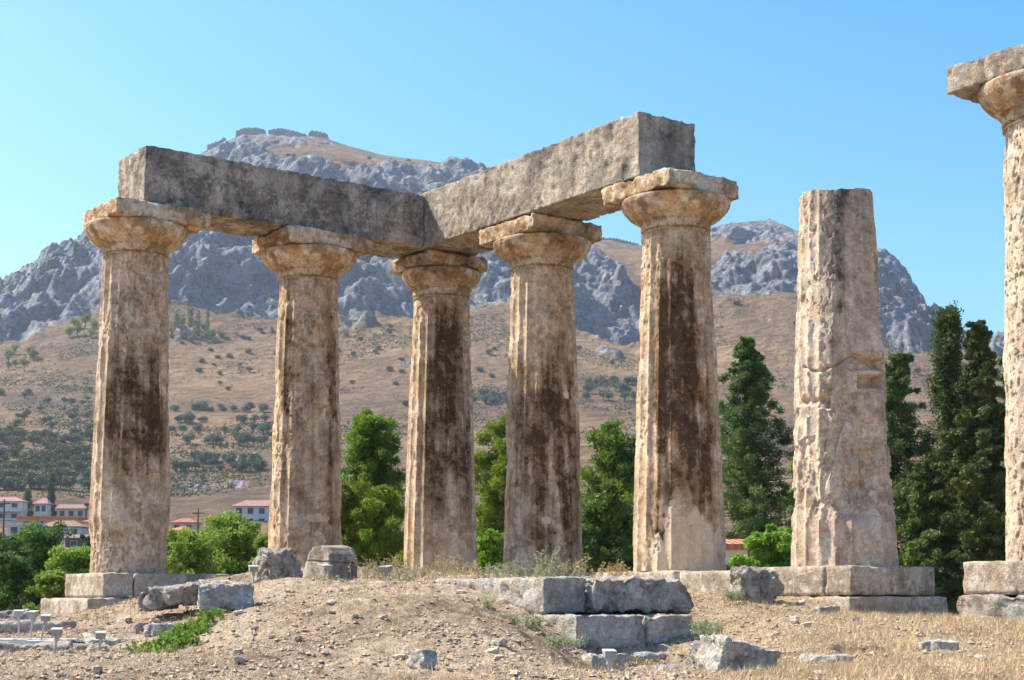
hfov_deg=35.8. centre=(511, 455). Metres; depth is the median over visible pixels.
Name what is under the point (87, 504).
house
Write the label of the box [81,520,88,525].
house
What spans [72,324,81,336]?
pine tree
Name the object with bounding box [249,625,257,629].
loose stone
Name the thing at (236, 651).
loose stone
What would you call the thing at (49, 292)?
mountain
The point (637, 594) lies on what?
stone block
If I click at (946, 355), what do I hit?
cypress tree
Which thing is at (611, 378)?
olive tree
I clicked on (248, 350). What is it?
hill shrub
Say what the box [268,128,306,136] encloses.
fortress wall
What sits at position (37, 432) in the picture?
hill shrub
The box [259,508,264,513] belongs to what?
window
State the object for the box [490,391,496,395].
olive tree
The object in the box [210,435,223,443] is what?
olive tree
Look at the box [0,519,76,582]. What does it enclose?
leafy bush
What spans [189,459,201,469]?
olive tree
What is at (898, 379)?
conifer tree
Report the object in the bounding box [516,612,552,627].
weed tuft
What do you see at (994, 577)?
plinth block
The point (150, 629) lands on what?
rock
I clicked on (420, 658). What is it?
rock
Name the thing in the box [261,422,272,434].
olive tree
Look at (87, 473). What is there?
olive tree
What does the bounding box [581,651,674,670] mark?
stone block
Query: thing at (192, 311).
cypress tree
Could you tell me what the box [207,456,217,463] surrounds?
olive tree
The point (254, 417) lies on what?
olive tree
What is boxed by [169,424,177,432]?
olive tree
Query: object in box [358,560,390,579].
leafy weed
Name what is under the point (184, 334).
pine tree
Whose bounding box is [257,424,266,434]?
olive tree
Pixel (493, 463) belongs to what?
pine tree
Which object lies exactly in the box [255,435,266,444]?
olive tree
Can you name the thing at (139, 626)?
rock
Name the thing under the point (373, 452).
pine tree
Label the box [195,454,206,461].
olive tree
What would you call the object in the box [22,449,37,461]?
hill shrub
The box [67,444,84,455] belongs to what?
hill shrub
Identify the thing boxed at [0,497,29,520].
house
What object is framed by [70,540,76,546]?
window
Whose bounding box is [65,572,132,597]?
plinth block
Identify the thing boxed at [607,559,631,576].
dry weed
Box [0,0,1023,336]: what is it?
sky
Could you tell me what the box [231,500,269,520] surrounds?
house
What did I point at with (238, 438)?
olive tree
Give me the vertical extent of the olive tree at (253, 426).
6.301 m
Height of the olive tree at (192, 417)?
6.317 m
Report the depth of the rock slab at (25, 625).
21.96 m
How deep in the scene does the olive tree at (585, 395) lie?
847.06 m
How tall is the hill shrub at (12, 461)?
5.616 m
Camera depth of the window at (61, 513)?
432.38 m
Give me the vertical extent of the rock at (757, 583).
0.669 m
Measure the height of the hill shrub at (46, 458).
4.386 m
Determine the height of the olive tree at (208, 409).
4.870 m
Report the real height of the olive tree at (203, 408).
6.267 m
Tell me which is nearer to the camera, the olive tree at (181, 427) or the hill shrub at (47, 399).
the olive tree at (181, 427)
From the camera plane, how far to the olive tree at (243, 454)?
623.89 m
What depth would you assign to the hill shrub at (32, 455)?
600.08 m
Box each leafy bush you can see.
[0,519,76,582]
[0,532,21,609]
[0,549,42,610]
[8,591,39,609]
[22,569,75,613]
[41,545,90,592]
[79,534,90,546]
[167,525,233,573]
[170,507,262,574]
[232,521,260,574]
[247,532,267,564]
[476,528,503,572]
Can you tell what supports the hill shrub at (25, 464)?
on the hillside
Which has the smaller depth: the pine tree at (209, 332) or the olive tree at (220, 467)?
the olive tree at (220, 467)
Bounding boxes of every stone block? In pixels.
[68,640,95,650]
[435,576,585,614]
[534,613,644,648]
[548,575,693,614]
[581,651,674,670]
[622,614,691,645]
[689,635,781,670]
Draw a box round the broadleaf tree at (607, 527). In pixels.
[582,481,633,572]
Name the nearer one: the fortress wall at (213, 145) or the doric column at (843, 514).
the doric column at (843, 514)
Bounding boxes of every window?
[11,527,17,533]
[59,511,64,515]
[68,511,73,515]
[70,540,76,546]
[77,511,82,515]
[236,508,241,513]
[248,508,252,513]
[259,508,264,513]
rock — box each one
[0,609,30,619]
[81,633,135,645]
[85,642,108,650]
[131,622,148,633]
[143,623,173,637]
[250,547,302,582]
[406,648,437,668]
[655,664,677,670]
[729,566,784,603]
[797,653,858,663]
[810,605,839,615]
[918,638,958,650]
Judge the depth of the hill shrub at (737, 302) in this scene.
1061.60 m
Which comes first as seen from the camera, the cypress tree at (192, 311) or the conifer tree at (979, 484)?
the conifer tree at (979, 484)
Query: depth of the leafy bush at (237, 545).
47.53 m
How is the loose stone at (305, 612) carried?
on the ground at (371, 608)
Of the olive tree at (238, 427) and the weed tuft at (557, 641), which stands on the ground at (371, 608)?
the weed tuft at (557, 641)
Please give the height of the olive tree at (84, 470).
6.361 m
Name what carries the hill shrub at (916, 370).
on the hillside
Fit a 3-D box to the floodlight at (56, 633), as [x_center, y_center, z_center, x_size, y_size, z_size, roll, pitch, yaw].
[-4.743,2.031,16.381,0.320,0.499,0.240,1,-5,-6]
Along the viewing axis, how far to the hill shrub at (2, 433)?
679.86 m
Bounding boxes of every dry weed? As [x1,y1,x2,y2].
[73,607,116,623]
[129,596,160,614]
[310,573,337,580]
[347,554,381,578]
[383,551,415,579]
[405,560,442,577]
[430,550,457,576]
[455,554,480,574]
[464,563,489,578]
[562,556,592,576]
[589,561,618,577]
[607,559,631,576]
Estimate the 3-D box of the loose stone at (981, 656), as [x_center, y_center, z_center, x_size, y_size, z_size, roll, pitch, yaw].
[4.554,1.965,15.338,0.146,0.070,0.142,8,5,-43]
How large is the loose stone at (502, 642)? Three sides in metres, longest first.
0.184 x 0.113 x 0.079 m
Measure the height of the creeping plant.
0.557 m
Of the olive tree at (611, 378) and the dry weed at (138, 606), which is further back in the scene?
the olive tree at (611, 378)
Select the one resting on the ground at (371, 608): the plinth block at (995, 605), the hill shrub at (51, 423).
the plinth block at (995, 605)
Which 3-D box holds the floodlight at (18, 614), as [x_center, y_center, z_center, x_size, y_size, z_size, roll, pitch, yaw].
[-6.034,2.104,19.388,0.320,0.432,0.240,2,-6,-17]
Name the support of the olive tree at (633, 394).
on the hillside
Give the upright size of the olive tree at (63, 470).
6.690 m
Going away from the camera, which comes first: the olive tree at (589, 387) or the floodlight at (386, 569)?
the floodlight at (386, 569)
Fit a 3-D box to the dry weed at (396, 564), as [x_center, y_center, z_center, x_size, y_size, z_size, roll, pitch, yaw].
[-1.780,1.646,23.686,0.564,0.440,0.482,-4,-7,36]
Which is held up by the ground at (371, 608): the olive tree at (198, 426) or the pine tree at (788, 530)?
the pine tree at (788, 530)
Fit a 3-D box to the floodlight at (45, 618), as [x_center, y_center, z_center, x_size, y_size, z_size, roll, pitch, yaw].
[-5.616,2.088,18.887,0.320,0.387,0.240,1,-6,-11]
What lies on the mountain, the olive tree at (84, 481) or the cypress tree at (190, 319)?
the cypress tree at (190, 319)
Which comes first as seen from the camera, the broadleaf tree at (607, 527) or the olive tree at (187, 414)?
the broadleaf tree at (607, 527)
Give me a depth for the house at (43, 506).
439.41 m
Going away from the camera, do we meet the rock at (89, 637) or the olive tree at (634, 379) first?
the rock at (89, 637)
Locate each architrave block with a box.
[117,146,423,257]
[394,111,695,258]
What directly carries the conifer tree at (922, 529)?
on the ground at (371, 608)
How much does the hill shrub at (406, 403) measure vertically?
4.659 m
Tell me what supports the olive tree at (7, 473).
on the hillside
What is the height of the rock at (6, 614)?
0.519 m
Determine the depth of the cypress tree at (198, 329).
1010.75 m
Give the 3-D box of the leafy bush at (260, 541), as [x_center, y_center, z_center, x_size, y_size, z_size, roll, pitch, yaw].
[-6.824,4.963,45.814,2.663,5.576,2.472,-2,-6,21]
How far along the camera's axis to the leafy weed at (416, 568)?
23.86 m
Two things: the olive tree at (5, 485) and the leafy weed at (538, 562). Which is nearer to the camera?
the leafy weed at (538, 562)
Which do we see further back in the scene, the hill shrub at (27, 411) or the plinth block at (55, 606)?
the hill shrub at (27, 411)
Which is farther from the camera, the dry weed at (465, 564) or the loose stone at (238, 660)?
the dry weed at (465, 564)
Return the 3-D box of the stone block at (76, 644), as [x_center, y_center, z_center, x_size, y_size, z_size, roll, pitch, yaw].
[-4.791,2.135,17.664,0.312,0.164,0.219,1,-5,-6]
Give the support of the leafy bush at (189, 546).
on the ground at (371, 608)
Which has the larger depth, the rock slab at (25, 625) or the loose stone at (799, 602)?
the loose stone at (799, 602)
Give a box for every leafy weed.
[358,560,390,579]
[388,560,415,580]
[394,564,427,577]
[441,561,468,575]
[466,591,500,610]
[468,562,510,578]
[483,611,528,626]
[489,560,514,577]
[501,558,535,577]
[512,564,551,577]
[532,542,566,577]
[550,558,582,576]
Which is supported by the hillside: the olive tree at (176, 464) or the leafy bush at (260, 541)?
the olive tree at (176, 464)
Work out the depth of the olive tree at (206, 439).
686.45 m
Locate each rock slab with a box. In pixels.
[0,619,76,633]
[0,640,69,651]
[138,582,198,611]
[197,579,253,610]
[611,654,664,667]
[625,661,692,671]
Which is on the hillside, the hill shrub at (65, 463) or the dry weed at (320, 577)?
the hill shrub at (65, 463)
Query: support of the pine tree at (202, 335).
on the mountain
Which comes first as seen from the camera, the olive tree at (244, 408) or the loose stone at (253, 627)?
the loose stone at (253, 627)
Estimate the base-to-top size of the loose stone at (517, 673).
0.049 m
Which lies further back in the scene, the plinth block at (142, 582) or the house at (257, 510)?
the house at (257, 510)
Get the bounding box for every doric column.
[83,197,210,573]
[252,225,373,567]
[392,249,486,570]
[479,213,602,574]
[601,168,738,571]
[791,188,898,566]
[947,44,1023,560]
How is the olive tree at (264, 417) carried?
on the hillside
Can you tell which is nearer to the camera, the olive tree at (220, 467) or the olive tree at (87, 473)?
the olive tree at (87, 473)
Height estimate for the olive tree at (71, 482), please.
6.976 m
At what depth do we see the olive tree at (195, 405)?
799.53 m
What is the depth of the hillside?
862.12 m
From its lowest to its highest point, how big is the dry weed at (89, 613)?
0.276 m
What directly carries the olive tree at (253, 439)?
on the hillside
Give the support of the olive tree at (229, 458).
on the hillside
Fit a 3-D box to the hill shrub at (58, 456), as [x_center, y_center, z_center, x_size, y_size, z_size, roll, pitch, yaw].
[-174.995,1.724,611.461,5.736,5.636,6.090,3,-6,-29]
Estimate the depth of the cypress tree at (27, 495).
443.66 m
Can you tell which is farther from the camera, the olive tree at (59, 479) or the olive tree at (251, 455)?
the olive tree at (251, 455)
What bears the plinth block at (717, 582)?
on the ground at (371, 608)
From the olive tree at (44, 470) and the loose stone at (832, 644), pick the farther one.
the olive tree at (44, 470)
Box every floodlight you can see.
[14,610,23,638]
[26,610,39,638]
[26,614,53,643]
[50,628,62,653]
[95,631,105,650]
[248,565,258,582]
[319,564,332,579]
[379,565,392,578]
[602,649,616,673]
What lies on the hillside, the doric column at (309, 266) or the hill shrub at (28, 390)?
the hill shrub at (28, 390)
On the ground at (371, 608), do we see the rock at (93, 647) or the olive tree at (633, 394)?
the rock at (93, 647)
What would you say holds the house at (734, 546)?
on the ground at (371, 608)
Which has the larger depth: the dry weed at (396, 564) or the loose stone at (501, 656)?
the dry weed at (396, 564)
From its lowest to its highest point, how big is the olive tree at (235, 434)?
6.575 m
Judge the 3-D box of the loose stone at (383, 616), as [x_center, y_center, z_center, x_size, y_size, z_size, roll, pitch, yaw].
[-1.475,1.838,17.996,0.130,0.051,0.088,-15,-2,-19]
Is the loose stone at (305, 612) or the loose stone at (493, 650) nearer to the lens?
the loose stone at (493, 650)
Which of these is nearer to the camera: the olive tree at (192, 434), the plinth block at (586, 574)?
the plinth block at (586, 574)
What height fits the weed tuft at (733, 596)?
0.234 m
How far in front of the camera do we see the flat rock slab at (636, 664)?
17.59 m
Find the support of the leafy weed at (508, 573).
on the stone block at (562, 595)
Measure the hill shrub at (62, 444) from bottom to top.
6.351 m
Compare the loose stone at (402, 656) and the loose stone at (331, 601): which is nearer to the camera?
the loose stone at (402, 656)
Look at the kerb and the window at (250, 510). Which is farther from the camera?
the window at (250, 510)
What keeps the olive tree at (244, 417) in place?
on the hillside
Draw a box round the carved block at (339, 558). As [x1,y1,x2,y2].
[303,545,357,579]
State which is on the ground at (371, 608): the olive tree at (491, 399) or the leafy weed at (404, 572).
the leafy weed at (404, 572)
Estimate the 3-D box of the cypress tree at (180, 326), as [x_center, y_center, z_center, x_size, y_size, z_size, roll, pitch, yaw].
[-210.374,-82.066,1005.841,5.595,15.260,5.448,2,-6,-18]
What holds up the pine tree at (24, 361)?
on the hillside
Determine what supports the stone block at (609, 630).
on the stone block at (596, 659)
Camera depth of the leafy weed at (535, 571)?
20.89 m
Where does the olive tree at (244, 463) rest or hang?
on the hillside
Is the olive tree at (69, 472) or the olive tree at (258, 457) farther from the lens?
the olive tree at (258, 457)
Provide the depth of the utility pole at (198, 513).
240.09 m
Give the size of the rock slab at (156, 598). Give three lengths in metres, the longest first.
0.808 x 0.801 x 0.344 m
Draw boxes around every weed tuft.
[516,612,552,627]
[545,631,586,647]
[688,617,728,634]
[721,588,744,601]
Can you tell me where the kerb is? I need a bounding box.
[0,638,79,644]
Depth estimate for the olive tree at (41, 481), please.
521.39 m
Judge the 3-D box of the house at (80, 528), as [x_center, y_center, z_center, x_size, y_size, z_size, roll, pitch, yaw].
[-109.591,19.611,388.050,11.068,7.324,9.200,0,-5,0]
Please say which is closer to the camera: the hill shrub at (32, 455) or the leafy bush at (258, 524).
the leafy bush at (258, 524)
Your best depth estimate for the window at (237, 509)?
440.37 m
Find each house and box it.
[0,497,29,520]
[5,523,45,536]
[16,516,88,523]
[32,498,57,515]
[44,521,88,540]
[55,504,87,517]
[64,534,89,547]
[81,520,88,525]
[84,503,89,517]
[169,518,203,531]
[169,526,196,539]
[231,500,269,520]
[725,539,756,570]
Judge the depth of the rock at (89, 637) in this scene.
19.56 m
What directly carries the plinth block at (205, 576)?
on the ground at (371, 608)
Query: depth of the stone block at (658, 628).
20.10 m
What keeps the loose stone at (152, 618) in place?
on the ground at (371, 608)
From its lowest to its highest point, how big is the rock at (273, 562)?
0.675 m
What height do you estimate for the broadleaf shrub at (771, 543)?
3.336 m
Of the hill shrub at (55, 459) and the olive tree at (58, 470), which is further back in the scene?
the hill shrub at (55, 459)
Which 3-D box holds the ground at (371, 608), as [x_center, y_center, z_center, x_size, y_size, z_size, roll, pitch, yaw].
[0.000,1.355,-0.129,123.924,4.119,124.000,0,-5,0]
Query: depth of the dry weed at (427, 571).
23.89 m
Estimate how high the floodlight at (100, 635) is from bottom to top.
0.419 m
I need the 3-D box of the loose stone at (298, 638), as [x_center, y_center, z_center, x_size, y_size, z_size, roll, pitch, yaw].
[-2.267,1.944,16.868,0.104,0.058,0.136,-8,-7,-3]
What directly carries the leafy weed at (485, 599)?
on the ground at (371, 608)
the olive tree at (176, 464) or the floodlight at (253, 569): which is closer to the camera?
the floodlight at (253, 569)
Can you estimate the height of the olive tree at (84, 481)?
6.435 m
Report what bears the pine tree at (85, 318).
on the mountain
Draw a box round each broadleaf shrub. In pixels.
[726,523,791,567]
[901,541,921,566]
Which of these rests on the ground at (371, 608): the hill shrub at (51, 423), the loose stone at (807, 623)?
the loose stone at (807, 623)
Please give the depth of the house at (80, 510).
432.48 m
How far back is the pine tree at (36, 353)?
961.27 m
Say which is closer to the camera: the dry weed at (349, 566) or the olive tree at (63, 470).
the dry weed at (349, 566)
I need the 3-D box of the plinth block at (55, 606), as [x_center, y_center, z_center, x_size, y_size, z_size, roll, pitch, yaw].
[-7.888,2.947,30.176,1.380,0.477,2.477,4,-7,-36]
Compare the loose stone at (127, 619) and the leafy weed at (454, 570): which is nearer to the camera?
the loose stone at (127, 619)
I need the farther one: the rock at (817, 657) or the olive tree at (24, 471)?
the olive tree at (24, 471)
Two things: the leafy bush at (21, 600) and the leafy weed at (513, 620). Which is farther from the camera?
the leafy bush at (21, 600)
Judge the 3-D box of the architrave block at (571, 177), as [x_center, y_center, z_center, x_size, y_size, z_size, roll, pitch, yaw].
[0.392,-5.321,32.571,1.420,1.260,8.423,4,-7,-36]
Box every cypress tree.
[23,489,34,515]
[45,472,56,515]
[172,311,175,329]
[174,310,178,330]
[177,314,184,332]
[187,304,191,326]
[187,313,192,326]
[189,302,194,327]
[195,309,200,332]
[196,316,201,335]
[205,311,209,329]
[918,300,979,615]
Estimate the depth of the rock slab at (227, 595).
20.03 m
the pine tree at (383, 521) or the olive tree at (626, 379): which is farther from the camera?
the olive tree at (626, 379)
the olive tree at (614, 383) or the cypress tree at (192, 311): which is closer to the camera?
the olive tree at (614, 383)
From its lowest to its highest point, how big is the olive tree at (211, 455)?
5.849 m
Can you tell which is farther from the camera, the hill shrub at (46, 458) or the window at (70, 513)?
the hill shrub at (46, 458)
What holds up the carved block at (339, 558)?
on the ground at (371, 608)
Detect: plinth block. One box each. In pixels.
[40,597,131,615]
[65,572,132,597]
[132,573,197,597]
[197,574,237,580]
[538,572,605,576]
[603,570,709,579]
[680,570,730,594]
[759,565,852,595]
[777,596,948,616]
[826,565,934,596]
[956,594,1023,621]
[963,560,1023,594]
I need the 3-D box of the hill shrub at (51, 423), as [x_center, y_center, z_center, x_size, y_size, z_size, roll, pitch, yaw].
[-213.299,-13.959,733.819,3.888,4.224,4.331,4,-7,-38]
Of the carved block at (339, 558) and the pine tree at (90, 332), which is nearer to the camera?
the carved block at (339, 558)
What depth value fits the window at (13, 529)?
377.13 m
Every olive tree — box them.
[0,468,14,478]
[0,472,5,487]
[0,480,11,488]
[1,475,15,489]
[8,480,16,489]
[12,467,24,478]
[13,480,26,490]
[17,468,38,475]
[20,471,38,488]
[22,469,39,487]
[33,474,47,489]
[38,467,56,476]
[43,470,56,486]
[48,466,62,476]
[55,475,66,489]
[57,466,67,475]
[62,475,78,490]
[64,468,76,477]
[76,476,90,491]
[78,466,90,476]
[81,469,90,477]
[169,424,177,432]
[170,459,181,470]
[171,405,179,410]
[174,415,180,422]
[177,424,187,433]
[180,462,188,470]
[181,413,189,422]
[182,434,192,444]
[185,411,194,422]
[185,413,196,423]
[185,432,195,442]
[188,448,202,460]
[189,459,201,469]
[191,402,201,410]
[194,422,203,433]
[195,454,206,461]
[196,451,211,462]
[199,402,207,410]
[204,436,210,442]
[204,453,219,461]
[205,405,214,411]
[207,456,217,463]
[209,433,220,443]
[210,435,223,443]
[215,463,224,470]
[220,425,228,434]
[221,452,233,461]
[225,455,234,463]
[228,461,237,470]
[230,405,237,410]
[233,431,242,443]
[234,424,242,433]
[234,435,246,445]
[237,457,251,471]
[238,414,248,423]
[238,452,246,457]
[241,405,249,410]
[241,435,247,445]
[243,431,252,444]
[245,401,255,408]
[247,422,257,433]
[247,451,261,461]
[249,414,259,421]
[249,436,257,443]
[250,461,261,469]
[252,458,267,464]
[253,454,264,459]
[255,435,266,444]
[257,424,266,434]
[258,413,271,422]
[259,403,270,410]
[259,405,267,412]
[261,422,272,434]
[479,388,487,395]
[479,394,490,403]
[487,396,496,404]
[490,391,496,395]
[581,390,591,400]
[582,382,590,391]
[584,384,593,391]
[597,389,607,400]
[604,392,614,401]
[608,374,618,382]
[610,379,618,391]
[616,381,626,391]
[619,391,629,401]
[623,376,630,384]
[629,375,637,383]
[629,391,636,401]
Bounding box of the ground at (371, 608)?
[0,567,1023,679]
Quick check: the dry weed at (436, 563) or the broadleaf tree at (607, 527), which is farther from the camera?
the broadleaf tree at (607, 527)
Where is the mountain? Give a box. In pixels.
[0,134,1003,374]
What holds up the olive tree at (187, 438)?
on the hillside
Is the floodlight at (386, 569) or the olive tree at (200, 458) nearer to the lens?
the floodlight at (386, 569)
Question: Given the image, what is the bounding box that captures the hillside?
[0,334,1005,566]
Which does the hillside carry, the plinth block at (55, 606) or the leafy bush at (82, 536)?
the leafy bush at (82, 536)
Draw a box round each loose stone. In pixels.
[93,666,102,672]
[123,617,131,620]
[149,617,161,622]
[233,610,244,614]
[233,648,242,653]
[233,657,245,663]
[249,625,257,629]
[294,635,304,640]
[300,610,312,614]
[327,599,336,604]
[377,614,387,618]
[393,654,406,659]
[455,589,466,593]
[485,646,498,653]
[491,638,507,645]
[493,654,504,659]
[508,670,521,675]
[789,619,798,623]
[795,599,805,604]
[800,622,811,627]
[828,643,840,648]
[858,643,870,648]
[974,654,988,660]
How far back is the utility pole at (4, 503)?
230.17 m
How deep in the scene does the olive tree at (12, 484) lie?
520.93 m
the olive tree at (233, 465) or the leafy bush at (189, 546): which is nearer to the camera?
the leafy bush at (189, 546)
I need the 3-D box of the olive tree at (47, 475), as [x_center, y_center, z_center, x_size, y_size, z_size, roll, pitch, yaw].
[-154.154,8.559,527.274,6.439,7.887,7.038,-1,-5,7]
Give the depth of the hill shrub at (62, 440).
673.89 m
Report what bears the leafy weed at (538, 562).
on the stone block at (562, 595)
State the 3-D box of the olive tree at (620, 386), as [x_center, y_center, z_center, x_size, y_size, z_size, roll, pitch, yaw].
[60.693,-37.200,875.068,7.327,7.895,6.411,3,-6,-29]
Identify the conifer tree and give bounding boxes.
[717,336,794,563]
[885,351,953,596]
[893,458,963,615]
[927,319,1005,616]
[993,357,1005,524]
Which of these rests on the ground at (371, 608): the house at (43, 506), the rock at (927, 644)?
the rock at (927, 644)
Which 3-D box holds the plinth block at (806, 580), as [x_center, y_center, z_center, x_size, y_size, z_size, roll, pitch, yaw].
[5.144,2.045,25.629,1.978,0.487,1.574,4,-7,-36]
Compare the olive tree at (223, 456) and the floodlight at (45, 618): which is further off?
the olive tree at (223, 456)
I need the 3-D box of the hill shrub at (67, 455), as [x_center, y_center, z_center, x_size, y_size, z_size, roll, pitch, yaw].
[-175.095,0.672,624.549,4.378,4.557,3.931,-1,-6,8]
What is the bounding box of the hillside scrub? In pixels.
[0,291,1003,497]
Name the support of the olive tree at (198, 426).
on the hillside
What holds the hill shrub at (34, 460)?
on the hillside
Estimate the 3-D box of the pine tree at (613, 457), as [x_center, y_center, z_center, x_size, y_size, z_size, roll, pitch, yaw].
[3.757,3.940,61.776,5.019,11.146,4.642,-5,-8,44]
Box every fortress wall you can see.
[207,138,225,149]
[236,127,265,137]
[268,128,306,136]
[308,130,328,138]
[602,237,638,244]
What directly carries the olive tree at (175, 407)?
on the hillside
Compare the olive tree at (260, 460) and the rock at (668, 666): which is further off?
the olive tree at (260, 460)
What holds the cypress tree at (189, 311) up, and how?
on the mountain
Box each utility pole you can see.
[0,499,10,533]
[192,509,203,531]
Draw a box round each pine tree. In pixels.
[4,347,15,359]
[4,360,12,369]
[10,359,18,365]
[11,344,18,352]
[19,356,30,370]
[26,346,34,357]
[28,348,40,358]
[63,326,74,337]
[69,317,78,329]
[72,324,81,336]
[79,312,91,328]
[87,328,95,337]
[89,319,99,330]
[180,330,188,337]
[187,333,196,339]
[199,332,205,339]
[208,330,215,337]
[341,407,405,564]
[341,478,385,562]
[353,484,404,568]
[474,412,507,534]
[579,416,635,571]
[779,454,794,544]
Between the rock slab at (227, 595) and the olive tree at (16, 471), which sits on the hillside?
the olive tree at (16, 471)
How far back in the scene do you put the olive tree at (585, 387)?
877.13 m
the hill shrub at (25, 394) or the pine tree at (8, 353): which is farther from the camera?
the pine tree at (8, 353)
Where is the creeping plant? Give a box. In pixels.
[122,607,223,653]
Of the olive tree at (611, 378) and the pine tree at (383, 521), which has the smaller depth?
the pine tree at (383, 521)
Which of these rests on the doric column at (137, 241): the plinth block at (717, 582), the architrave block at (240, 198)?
the architrave block at (240, 198)
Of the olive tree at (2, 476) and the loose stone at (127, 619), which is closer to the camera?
the loose stone at (127, 619)
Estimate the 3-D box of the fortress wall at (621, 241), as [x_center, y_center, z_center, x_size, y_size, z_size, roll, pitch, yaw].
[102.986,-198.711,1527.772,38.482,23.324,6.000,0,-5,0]
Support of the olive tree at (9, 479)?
on the hillside
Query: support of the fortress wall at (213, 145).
on the mountain
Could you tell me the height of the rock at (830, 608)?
0.218 m
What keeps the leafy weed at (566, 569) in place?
on the stone block at (637, 594)
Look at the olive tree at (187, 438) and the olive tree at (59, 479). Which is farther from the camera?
the olive tree at (187, 438)
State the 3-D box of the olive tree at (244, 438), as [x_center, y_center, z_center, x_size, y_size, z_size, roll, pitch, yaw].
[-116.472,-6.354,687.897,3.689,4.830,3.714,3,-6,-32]
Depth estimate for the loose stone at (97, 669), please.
13.92 m
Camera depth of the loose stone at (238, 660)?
14.77 m
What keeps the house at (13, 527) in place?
on the hillside
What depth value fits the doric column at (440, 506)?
34.64 m
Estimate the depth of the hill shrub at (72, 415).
764.23 m
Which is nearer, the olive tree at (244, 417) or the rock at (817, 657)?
the rock at (817, 657)
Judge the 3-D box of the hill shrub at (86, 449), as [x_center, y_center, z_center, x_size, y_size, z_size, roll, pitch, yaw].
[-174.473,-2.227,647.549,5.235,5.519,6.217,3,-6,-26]
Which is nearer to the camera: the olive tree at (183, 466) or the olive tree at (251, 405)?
the olive tree at (183, 466)
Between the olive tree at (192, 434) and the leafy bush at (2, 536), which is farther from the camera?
the olive tree at (192, 434)
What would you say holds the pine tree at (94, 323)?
on the mountain
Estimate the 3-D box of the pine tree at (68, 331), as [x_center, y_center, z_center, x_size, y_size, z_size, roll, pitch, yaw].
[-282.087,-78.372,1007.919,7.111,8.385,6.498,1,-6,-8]
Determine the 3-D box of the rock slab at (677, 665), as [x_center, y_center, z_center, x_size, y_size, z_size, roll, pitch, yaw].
[1.690,2.318,17.162,0.924,0.167,0.410,4,-7,-36]
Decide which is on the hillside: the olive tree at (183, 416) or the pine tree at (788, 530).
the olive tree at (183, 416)
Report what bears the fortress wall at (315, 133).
on the mountain
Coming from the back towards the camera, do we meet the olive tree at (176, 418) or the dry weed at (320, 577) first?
the olive tree at (176, 418)
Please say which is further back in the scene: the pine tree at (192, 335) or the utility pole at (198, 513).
the pine tree at (192, 335)
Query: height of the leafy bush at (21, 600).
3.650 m
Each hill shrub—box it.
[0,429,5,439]
[0,455,10,461]
[0,462,16,469]
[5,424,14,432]
[5,459,17,468]
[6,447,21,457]
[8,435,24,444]
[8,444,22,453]
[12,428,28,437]
[13,419,21,424]
[14,458,33,469]
[20,392,30,397]
[20,412,29,420]
[22,408,32,414]
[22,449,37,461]
[23,451,42,461]
[24,388,32,393]
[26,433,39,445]
[27,430,44,442]
[29,458,42,465]
[29,463,42,468]
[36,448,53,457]
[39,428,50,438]
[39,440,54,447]
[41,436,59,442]
[41,455,52,462]
[44,397,51,402]
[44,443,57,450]
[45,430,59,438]
[48,421,55,426]
[50,457,66,462]
[52,453,64,459]
[53,458,71,467]
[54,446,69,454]
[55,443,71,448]
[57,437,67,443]
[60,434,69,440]
[63,452,73,459]
[67,397,75,405]
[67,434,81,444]
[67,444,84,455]
[68,412,76,420]
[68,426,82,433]
[70,459,88,470]
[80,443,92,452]
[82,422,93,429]
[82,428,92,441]
[82,453,92,460]
[245,347,252,352]
[386,365,392,370]
[401,400,408,405]
[732,299,740,304]
[914,367,921,374]
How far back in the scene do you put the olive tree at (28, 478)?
522.12 m
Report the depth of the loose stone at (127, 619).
21.10 m
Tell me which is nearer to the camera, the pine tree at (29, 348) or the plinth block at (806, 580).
the plinth block at (806, 580)
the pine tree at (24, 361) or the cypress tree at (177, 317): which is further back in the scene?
the cypress tree at (177, 317)

